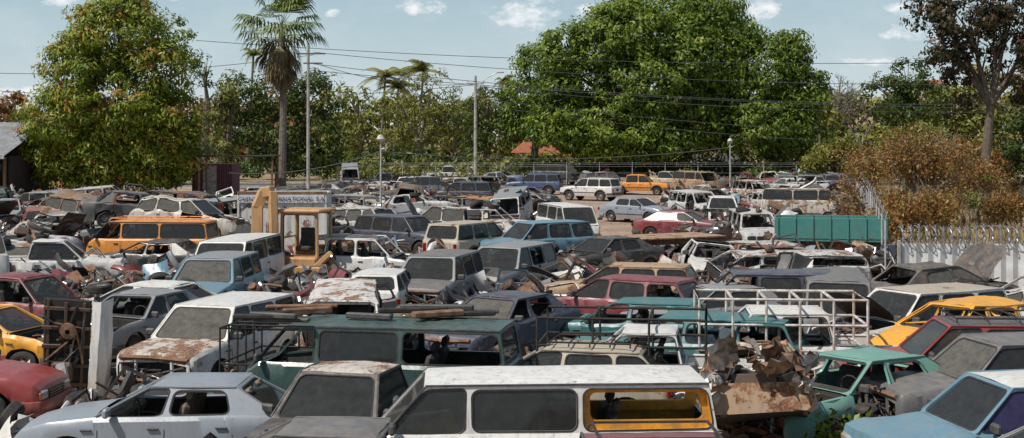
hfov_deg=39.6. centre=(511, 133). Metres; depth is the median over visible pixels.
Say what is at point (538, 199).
wrecked hatchback car
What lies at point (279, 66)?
fan palm tree
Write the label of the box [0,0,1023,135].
sky
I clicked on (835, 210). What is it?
scrap metal pile
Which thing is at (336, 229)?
wrecked station wagon
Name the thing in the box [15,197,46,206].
wrecked sedan car
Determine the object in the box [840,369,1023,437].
car
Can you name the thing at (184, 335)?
off road suv
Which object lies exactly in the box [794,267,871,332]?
passenger van
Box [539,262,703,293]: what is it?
station wagon
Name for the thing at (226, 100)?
broadleaf tree
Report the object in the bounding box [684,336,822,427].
crushed hatchback body
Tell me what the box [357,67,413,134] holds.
coconut palm tree
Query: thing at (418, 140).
broadleaf tree
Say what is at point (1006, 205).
dry shrub
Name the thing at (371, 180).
wrecked sedan car
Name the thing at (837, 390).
sedan car
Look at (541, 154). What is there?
young palm
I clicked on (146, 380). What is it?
loose car parts
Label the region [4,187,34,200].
scrap metal pile
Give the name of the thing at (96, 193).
wrecked sedan car
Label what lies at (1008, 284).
wrecked sedan car
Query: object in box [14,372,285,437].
sedan car
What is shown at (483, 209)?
wrecked off road suv
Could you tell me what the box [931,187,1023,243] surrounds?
dry grass ground
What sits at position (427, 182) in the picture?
wrecked passenger van
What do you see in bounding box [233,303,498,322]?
stacked truck bumpers
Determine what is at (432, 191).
scrap metal heap
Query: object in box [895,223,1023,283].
corrugated metal fence
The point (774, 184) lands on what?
wrecked passenger van
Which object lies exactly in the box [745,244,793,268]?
wrecked hatchback car
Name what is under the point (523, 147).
tiled roof house
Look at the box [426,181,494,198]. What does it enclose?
off road suv
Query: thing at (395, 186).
wrecked sedan car
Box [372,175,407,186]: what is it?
wrecked sedan car
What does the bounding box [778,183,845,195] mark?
wrecked off road suv
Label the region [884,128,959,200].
leafless tree
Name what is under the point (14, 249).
wrecked hatchback car
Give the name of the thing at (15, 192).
scrap metal pile
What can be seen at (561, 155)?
young palm
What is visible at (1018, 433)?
sedan car
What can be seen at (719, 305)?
sedan car
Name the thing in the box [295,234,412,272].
off road suv
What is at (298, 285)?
scrap metal pile
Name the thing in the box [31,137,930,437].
ground
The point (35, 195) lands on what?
wrecked station wagon
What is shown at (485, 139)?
broadleaf tree
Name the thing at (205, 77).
broadleaf tree
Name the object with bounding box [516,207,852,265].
scrap metal pile
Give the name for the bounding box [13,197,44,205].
wrecked sedan car
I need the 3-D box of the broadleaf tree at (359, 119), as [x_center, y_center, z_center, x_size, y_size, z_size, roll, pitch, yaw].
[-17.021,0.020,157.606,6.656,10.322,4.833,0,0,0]
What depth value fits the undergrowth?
138.31 m
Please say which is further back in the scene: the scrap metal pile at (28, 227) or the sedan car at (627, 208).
the sedan car at (627, 208)
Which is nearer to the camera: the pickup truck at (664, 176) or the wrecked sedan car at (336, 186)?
the wrecked sedan car at (336, 186)
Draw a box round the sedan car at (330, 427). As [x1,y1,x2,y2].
[253,416,392,437]
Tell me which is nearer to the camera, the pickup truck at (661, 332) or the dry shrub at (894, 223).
the pickup truck at (661, 332)
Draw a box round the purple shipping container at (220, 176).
[192,163,239,194]
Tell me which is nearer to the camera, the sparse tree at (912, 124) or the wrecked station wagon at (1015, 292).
the wrecked station wagon at (1015, 292)
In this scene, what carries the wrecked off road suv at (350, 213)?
on the ground at (617, 227)
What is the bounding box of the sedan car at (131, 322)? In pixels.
[103,287,198,358]
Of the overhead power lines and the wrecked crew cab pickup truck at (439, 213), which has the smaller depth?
the wrecked crew cab pickup truck at (439, 213)
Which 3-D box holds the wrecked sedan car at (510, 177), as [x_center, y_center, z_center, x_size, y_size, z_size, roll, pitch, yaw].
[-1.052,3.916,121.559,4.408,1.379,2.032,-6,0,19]
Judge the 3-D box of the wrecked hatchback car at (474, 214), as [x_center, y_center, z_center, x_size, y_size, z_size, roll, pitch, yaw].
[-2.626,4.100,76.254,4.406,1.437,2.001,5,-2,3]
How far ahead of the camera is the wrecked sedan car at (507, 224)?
61.80 m
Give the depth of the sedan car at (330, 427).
17.66 m
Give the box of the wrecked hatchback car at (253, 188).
[247,185,265,190]
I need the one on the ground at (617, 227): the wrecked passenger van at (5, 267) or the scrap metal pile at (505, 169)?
the wrecked passenger van at (5, 267)
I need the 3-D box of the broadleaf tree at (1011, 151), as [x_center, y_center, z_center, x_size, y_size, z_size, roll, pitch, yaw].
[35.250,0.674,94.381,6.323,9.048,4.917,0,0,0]
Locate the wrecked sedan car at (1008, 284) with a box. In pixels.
[993,275,1023,291]
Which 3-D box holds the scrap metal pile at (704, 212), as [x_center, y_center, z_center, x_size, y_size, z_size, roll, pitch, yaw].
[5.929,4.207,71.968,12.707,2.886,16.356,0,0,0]
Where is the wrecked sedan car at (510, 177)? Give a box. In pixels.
[483,171,524,184]
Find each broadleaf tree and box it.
[186,53,216,162]
[203,69,245,162]
[333,87,387,159]
[364,67,472,175]
[448,86,520,157]
[860,56,961,130]
[993,94,1023,207]
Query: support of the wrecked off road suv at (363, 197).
on the ground at (617, 227)
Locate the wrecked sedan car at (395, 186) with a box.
[389,183,407,188]
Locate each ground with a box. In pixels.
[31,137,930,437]
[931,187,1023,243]
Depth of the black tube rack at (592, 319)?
24.66 m
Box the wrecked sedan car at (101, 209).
[80,189,145,226]
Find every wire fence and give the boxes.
[271,162,850,185]
[857,173,887,267]
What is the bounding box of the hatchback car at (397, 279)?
[351,268,409,306]
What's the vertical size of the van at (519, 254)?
1.731 m
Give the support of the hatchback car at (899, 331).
on the ground at (617, 227)
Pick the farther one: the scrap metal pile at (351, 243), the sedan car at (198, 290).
the scrap metal pile at (351, 243)
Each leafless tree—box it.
[808,73,869,139]
[832,88,880,148]
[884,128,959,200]
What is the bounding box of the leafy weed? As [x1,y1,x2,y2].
[802,408,871,437]
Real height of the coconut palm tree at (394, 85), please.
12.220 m
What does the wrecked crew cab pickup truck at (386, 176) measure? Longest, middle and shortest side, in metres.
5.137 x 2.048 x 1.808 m
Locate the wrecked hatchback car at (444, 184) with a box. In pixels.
[440,181,448,187]
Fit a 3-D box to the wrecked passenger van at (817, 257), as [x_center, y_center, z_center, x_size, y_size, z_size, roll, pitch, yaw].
[7.924,4.218,41.208,4.664,1.673,1.950,1,2,-6]
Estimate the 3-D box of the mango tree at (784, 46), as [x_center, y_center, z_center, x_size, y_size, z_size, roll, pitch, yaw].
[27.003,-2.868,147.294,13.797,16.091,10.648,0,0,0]
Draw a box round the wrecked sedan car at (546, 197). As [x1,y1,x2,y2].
[526,190,560,201]
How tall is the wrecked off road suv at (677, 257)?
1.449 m
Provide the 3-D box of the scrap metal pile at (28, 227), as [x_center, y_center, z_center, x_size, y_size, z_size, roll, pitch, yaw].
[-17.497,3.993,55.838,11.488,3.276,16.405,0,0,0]
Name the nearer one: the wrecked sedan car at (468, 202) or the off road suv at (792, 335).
the off road suv at (792, 335)
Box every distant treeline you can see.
[0,87,366,166]
[310,64,1022,169]
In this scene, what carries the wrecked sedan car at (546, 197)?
on the ground at (617, 227)
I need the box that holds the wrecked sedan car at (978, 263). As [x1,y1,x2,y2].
[869,241,1014,291]
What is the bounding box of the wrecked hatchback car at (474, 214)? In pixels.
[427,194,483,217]
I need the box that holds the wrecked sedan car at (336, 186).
[313,179,361,193]
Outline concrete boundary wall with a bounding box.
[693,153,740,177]
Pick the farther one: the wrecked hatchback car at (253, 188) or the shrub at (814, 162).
the shrub at (814, 162)
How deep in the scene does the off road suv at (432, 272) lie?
38.72 m
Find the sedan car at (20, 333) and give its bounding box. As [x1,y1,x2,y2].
[0,304,42,363]
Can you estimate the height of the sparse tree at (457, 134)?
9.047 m
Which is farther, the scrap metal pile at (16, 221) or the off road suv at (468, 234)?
the scrap metal pile at (16, 221)
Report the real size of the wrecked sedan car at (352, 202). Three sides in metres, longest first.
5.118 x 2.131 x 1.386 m
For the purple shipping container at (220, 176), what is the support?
on the ground at (617, 227)
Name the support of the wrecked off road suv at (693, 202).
on the ground at (617, 227)
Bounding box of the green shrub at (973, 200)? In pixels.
[954,174,995,224]
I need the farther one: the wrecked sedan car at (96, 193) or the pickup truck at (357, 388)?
the wrecked sedan car at (96, 193)
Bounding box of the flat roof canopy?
[196,155,280,197]
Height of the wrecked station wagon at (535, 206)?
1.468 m
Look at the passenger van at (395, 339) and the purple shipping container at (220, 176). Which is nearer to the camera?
the passenger van at (395, 339)
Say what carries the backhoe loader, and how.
on the ground at (617, 227)
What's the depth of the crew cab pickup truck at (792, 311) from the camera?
27.32 m
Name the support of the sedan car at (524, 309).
on the ground at (617, 227)
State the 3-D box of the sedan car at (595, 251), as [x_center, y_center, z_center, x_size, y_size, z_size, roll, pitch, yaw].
[3.348,4.340,50.042,4.631,1.426,2.060,0,0,-40]
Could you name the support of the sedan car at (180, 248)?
on the ground at (617, 227)
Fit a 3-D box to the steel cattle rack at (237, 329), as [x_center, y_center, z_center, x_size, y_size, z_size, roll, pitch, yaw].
[-4.388,4.200,26.847,1.540,1.335,2.240,0,0,10]
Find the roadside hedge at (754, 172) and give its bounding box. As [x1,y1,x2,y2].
[174,143,870,180]
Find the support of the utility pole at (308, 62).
on the ground at (617, 227)
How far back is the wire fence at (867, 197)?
63.49 m
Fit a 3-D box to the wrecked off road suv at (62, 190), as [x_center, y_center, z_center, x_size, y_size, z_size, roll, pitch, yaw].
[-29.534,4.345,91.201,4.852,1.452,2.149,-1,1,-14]
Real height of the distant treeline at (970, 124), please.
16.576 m
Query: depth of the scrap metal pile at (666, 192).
96.40 m
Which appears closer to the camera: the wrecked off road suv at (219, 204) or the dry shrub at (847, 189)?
the wrecked off road suv at (219, 204)
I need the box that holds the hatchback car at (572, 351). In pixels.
[522,333,673,399]
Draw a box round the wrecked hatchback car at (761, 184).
[725,181,773,199]
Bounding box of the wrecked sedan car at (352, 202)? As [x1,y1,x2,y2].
[337,197,375,204]
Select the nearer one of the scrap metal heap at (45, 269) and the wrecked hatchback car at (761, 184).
the scrap metal heap at (45, 269)
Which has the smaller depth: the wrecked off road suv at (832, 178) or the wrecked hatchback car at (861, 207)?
the wrecked hatchback car at (861, 207)
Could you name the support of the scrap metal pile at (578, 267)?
on the ground at (617, 227)
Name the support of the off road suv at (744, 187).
on the ground at (617, 227)
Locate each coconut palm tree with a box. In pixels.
[240,47,266,177]
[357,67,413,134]
[369,79,424,162]
[391,59,456,129]
[492,75,516,162]
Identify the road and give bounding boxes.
[77,184,1000,185]
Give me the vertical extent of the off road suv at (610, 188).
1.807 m
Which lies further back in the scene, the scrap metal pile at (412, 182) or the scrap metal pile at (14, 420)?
the scrap metal pile at (412, 182)
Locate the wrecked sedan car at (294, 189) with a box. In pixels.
[280,188,308,190]
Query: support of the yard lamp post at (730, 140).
on the ground at (617, 227)
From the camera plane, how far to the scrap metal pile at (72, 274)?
41.95 m
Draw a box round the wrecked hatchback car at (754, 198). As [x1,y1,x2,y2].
[744,191,761,208]
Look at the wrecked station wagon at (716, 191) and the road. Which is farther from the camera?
the road
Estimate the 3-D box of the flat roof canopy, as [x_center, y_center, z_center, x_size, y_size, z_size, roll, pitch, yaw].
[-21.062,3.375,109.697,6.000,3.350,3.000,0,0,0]
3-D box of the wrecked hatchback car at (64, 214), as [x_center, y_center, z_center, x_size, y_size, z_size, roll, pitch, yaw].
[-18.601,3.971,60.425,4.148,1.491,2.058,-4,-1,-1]
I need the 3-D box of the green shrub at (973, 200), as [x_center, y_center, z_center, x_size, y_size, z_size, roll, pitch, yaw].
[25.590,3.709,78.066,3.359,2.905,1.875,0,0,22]
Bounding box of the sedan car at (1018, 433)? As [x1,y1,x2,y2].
[975,426,1023,437]
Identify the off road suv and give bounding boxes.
[0,186,12,202]
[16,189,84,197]
[17,207,42,223]
[41,190,113,228]
[70,185,126,195]
[113,190,225,214]
[117,291,297,386]
[165,251,263,293]
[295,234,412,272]
[332,195,379,205]
[332,205,396,225]
[352,213,431,252]
[366,182,386,190]
[401,249,483,303]
[422,220,502,251]
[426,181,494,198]
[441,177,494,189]
[454,193,500,202]
[462,207,529,226]
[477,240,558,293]
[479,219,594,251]
[505,173,562,193]
[560,176,622,200]
[574,310,809,355]
[578,171,627,191]
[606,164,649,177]
[667,189,713,211]
[671,240,808,262]
[715,269,840,323]
[728,208,773,240]
[731,179,774,198]
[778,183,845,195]
[808,282,1012,334]
[817,172,856,190]
[831,309,1023,376]
[856,331,1023,416]
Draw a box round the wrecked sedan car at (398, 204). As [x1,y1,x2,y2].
[376,194,460,214]
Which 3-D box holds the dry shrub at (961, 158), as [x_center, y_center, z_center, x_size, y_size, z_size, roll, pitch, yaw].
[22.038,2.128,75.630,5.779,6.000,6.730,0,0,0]
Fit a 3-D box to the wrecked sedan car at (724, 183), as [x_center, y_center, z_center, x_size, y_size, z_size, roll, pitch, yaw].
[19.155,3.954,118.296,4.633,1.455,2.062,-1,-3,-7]
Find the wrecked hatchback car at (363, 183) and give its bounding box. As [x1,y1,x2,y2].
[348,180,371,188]
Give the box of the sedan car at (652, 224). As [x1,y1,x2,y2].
[631,210,716,234]
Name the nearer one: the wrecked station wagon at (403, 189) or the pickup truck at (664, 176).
the wrecked station wagon at (403, 189)
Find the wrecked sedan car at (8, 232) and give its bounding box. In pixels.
[2,221,80,235]
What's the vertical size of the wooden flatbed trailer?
1.280 m
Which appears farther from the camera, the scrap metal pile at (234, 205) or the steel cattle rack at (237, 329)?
the scrap metal pile at (234, 205)
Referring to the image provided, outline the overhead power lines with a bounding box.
[0,40,1023,173]
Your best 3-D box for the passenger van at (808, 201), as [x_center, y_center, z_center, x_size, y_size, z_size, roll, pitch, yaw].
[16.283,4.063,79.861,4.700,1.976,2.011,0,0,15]
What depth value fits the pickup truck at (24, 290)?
34.37 m
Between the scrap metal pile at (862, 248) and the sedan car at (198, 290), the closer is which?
the sedan car at (198, 290)
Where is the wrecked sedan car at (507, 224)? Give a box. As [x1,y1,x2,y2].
[481,219,515,231]
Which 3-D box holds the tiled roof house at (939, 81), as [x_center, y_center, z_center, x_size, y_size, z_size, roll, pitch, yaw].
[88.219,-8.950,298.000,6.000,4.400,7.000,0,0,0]
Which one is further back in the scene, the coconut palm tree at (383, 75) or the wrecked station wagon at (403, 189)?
the coconut palm tree at (383, 75)
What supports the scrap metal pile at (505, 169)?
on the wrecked
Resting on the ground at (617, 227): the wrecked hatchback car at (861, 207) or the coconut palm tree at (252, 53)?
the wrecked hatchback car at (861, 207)
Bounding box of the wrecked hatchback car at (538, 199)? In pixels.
[530,192,543,202]
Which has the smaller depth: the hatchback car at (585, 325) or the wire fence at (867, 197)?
the hatchback car at (585, 325)
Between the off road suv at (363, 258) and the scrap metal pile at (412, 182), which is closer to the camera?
the off road suv at (363, 258)
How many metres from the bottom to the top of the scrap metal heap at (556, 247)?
1.486 m
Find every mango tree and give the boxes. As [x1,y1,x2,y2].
[8,0,213,192]
[493,41,557,163]
[517,0,770,175]
[708,28,837,173]
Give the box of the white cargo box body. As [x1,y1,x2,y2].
[237,191,331,253]
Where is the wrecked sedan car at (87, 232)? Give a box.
[78,225,119,236]
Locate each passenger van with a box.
[0,232,10,274]
[86,216,219,253]
[184,233,284,274]
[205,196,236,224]
[241,314,523,390]
[298,277,381,345]
[339,163,361,180]
[379,364,716,437]
[393,176,440,194]
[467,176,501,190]
[484,186,532,219]
[531,164,578,184]
[536,202,601,232]
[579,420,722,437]
[671,171,719,189]
[702,249,872,281]
[760,188,843,216]
[772,175,830,187]
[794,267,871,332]
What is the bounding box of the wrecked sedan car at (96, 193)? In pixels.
[90,192,103,194]
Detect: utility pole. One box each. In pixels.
[299,43,325,188]
[467,71,503,175]
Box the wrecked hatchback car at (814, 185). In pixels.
[798,183,821,187]
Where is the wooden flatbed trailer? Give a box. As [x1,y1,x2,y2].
[610,232,726,257]
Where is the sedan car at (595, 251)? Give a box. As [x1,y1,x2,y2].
[556,235,667,266]
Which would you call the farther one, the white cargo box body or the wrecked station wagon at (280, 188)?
the wrecked station wagon at (280, 188)
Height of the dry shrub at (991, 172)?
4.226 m
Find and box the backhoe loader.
[251,186,347,277]
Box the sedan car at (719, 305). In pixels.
[622,282,779,331]
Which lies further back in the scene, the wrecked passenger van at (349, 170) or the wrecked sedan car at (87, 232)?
the wrecked passenger van at (349, 170)
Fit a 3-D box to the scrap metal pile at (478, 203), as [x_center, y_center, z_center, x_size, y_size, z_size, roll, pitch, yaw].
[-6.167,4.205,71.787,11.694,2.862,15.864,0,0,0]
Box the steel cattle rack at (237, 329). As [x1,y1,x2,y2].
[219,314,314,371]
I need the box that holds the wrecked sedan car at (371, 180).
[363,179,387,181]
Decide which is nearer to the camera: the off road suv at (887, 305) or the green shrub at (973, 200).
the off road suv at (887, 305)
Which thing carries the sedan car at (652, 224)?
on the ground at (617, 227)
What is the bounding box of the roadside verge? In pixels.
[127,145,1023,181]
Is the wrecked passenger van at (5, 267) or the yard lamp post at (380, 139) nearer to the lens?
the wrecked passenger van at (5, 267)
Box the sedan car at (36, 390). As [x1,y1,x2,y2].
[0,350,70,416]
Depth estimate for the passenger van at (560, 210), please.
60.68 m
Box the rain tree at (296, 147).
[208,67,348,186]
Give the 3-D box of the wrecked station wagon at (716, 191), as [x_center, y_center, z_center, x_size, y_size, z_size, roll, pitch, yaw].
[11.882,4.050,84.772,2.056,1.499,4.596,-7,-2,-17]
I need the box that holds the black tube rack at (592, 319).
[536,305,707,360]
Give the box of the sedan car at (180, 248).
[100,238,196,269]
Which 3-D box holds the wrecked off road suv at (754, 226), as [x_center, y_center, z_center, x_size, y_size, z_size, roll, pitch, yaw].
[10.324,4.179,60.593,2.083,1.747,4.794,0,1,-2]
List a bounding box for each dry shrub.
[821,136,912,210]
[824,132,946,215]
[858,205,909,243]
[862,185,935,240]
[864,134,987,227]
[868,117,996,228]
[901,132,1012,208]
[905,185,968,238]
[931,149,1021,221]
[977,186,1023,228]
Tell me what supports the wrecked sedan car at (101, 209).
on the scrap metal pile at (28, 227)
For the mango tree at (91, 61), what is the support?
on the ground at (617, 227)
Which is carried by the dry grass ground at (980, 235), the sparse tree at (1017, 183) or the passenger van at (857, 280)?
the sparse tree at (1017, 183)
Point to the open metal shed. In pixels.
(16, 170)
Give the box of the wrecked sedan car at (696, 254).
[679,239,746,270]
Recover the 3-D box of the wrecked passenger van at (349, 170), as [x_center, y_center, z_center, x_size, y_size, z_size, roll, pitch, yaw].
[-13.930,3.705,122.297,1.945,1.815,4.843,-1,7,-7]
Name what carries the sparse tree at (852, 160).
on the ground at (617, 227)
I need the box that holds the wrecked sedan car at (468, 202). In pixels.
[447,196,473,204]
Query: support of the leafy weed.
on the ground at (617, 227)
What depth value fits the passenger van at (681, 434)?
14.74 m
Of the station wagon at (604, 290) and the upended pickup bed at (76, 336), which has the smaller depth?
the upended pickup bed at (76, 336)
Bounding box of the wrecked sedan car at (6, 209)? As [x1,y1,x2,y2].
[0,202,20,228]
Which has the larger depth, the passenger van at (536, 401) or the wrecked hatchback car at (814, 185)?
the wrecked hatchback car at (814, 185)
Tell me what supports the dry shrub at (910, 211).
on the ground at (617, 227)
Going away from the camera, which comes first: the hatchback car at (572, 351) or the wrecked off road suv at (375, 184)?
the hatchback car at (572, 351)
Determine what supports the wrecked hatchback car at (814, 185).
on the ground at (617, 227)
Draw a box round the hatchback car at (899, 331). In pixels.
[869,296,1023,344]
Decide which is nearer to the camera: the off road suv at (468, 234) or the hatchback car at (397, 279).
the hatchback car at (397, 279)
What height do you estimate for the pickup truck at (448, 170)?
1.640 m
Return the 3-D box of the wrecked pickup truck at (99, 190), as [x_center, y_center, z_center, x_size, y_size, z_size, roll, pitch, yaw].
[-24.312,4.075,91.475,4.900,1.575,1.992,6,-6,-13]
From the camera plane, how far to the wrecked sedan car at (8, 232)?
57.53 m
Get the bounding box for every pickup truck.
[0,198,24,215]
[0,271,98,318]
[8,238,128,273]
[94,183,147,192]
[242,360,408,437]
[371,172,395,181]
[403,195,502,230]
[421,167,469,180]
[606,324,764,428]
[620,174,670,194]
[649,171,672,185]
[655,305,898,370]
[665,177,740,201]
[703,195,741,219]
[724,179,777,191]
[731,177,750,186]
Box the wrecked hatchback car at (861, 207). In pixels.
[839,195,864,215]
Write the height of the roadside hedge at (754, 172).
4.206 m
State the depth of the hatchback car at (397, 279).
36.97 m
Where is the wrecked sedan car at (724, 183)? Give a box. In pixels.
[719,171,766,188]
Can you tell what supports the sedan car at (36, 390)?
on the ground at (617, 227)
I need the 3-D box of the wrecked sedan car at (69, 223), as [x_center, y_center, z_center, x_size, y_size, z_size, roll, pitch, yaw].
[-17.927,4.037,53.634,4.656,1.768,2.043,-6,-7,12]
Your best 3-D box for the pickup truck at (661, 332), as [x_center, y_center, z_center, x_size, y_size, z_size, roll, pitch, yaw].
[2.487,4.229,25.087,5.107,1.656,2.037,0,0,8]
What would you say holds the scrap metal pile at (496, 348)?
on the ground at (617, 227)
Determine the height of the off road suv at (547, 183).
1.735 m
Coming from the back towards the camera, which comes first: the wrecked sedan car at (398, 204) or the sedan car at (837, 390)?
the wrecked sedan car at (398, 204)
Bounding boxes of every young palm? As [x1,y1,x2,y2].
[520,152,552,164]
[544,151,575,164]
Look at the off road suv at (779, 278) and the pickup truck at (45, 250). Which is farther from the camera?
the pickup truck at (45, 250)
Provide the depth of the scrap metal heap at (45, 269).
43.68 m
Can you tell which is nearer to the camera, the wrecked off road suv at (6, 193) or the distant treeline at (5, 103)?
the wrecked off road suv at (6, 193)
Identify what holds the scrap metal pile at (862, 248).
on the ground at (617, 227)
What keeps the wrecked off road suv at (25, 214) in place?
on the ground at (617, 227)
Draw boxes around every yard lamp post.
[377,135,387,207]
[728,138,734,186]
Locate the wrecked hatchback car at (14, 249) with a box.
[5,240,31,255]
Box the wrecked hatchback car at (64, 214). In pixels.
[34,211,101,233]
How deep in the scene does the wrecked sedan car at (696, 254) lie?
45.13 m
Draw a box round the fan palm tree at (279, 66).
[233,0,327,186]
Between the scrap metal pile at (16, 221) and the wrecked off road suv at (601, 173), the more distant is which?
the wrecked off road suv at (601, 173)
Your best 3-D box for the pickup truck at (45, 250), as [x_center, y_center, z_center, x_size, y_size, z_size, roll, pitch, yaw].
[-14.891,4.226,45.845,5.102,1.664,2.053,0,0,-10]
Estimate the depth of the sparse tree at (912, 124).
111.62 m
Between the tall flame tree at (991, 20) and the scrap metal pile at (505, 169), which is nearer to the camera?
the tall flame tree at (991, 20)
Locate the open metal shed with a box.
[0,122,48,195]
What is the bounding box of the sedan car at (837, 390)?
[724,345,940,437]
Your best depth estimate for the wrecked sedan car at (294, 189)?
93.32 m
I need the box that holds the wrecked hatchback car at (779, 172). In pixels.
[777,171,804,174]
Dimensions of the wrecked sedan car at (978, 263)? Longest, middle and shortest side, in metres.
4.807 x 2.030 x 1.870 m
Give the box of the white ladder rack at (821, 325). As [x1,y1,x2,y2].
[693,289,868,352]
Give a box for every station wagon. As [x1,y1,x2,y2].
[15,191,59,201]
[128,193,250,235]
[274,187,304,190]
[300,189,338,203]
[332,214,349,233]
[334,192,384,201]
[391,183,419,201]
[483,200,550,210]
[499,186,556,196]
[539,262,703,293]
[540,273,698,314]
[688,188,738,205]
[759,171,778,182]
[771,178,804,183]
[787,182,815,187]
[1006,283,1023,315]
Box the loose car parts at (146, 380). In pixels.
[78,244,466,399]
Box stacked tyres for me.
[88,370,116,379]
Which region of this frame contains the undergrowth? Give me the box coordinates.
[49,140,1023,185]
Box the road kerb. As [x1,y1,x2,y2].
[50,182,1003,186]
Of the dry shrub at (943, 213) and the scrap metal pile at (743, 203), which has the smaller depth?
the dry shrub at (943, 213)
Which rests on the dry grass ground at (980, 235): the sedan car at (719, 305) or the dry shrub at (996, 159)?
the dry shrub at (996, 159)
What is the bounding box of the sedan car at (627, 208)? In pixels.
[598,197,669,221]
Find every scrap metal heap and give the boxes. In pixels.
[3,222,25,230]
[31,263,90,286]
[79,277,151,296]
[84,246,125,259]
[424,187,444,199]
[553,244,558,252]
[673,220,743,246]
[841,243,896,280]
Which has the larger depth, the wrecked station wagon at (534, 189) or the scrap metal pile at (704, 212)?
the wrecked station wagon at (534, 189)
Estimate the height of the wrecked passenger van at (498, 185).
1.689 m
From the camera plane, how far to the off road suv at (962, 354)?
22.90 m
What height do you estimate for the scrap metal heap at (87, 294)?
1.618 m
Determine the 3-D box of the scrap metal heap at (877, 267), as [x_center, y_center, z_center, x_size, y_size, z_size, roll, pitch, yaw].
[12.892,4.693,48.669,3.199,1.850,3.092,0,0,19]
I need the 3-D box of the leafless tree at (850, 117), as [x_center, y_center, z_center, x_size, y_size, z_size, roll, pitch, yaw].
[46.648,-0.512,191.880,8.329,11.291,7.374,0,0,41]
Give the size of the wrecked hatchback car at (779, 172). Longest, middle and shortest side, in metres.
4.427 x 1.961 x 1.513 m
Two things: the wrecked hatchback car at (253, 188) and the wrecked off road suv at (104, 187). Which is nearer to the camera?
the wrecked off road suv at (104, 187)
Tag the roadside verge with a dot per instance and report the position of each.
(266, 178)
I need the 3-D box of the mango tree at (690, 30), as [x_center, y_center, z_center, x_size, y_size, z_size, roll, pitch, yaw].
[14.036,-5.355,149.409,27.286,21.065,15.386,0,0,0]
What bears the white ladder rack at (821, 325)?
on the crew cab pickup truck at (792, 311)
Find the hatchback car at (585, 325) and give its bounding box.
[561,297,718,337]
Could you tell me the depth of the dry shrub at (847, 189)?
77.35 m
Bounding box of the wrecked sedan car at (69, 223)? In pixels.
[3,212,91,251]
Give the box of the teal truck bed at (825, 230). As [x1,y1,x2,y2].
[774,214,889,263]
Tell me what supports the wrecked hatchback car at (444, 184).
on the ground at (617, 227)
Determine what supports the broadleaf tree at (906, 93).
on the roadside verge
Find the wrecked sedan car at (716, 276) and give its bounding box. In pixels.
[699,267,751,283]
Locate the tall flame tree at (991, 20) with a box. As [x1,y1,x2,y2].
[900,0,1023,213]
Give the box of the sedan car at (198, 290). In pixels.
[82,279,215,313]
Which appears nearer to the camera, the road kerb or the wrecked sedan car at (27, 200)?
the wrecked sedan car at (27, 200)
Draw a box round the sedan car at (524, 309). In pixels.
[425,289,583,355]
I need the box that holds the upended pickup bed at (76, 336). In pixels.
[40,298,114,395]
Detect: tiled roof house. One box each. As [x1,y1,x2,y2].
[511,142,559,174]
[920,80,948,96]
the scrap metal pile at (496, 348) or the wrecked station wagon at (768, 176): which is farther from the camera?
the wrecked station wagon at (768, 176)
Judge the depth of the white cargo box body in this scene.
56.95 m
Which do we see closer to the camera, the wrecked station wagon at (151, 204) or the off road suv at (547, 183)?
the wrecked station wagon at (151, 204)
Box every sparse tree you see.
[420,106,480,159]
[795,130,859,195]
[835,138,894,194]
[873,112,954,193]
[993,152,1021,193]
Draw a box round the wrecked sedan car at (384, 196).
[352,191,392,198]
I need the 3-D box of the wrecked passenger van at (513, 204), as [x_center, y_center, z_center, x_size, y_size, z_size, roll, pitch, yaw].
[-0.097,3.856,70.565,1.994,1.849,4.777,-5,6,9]
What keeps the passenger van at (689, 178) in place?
on the ground at (617, 227)
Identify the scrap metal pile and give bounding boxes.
[0,187,247,251]
[0,205,23,233]
[0,349,490,437]
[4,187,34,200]
[9,252,123,294]
[10,184,93,197]
[70,250,517,342]
[125,184,278,207]
[167,176,347,197]
[220,221,448,254]
[332,186,499,221]
[340,185,473,199]
[349,175,453,194]
[378,163,513,179]
[491,332,864,437]
[496,233,975,332]
[504,189,769,231]
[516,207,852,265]
[543,190,682,202]
[550,184,711,206]
[734,176,840,207]
[739,169,825,205]
[743,202,845,224]
[814,235,876,261]

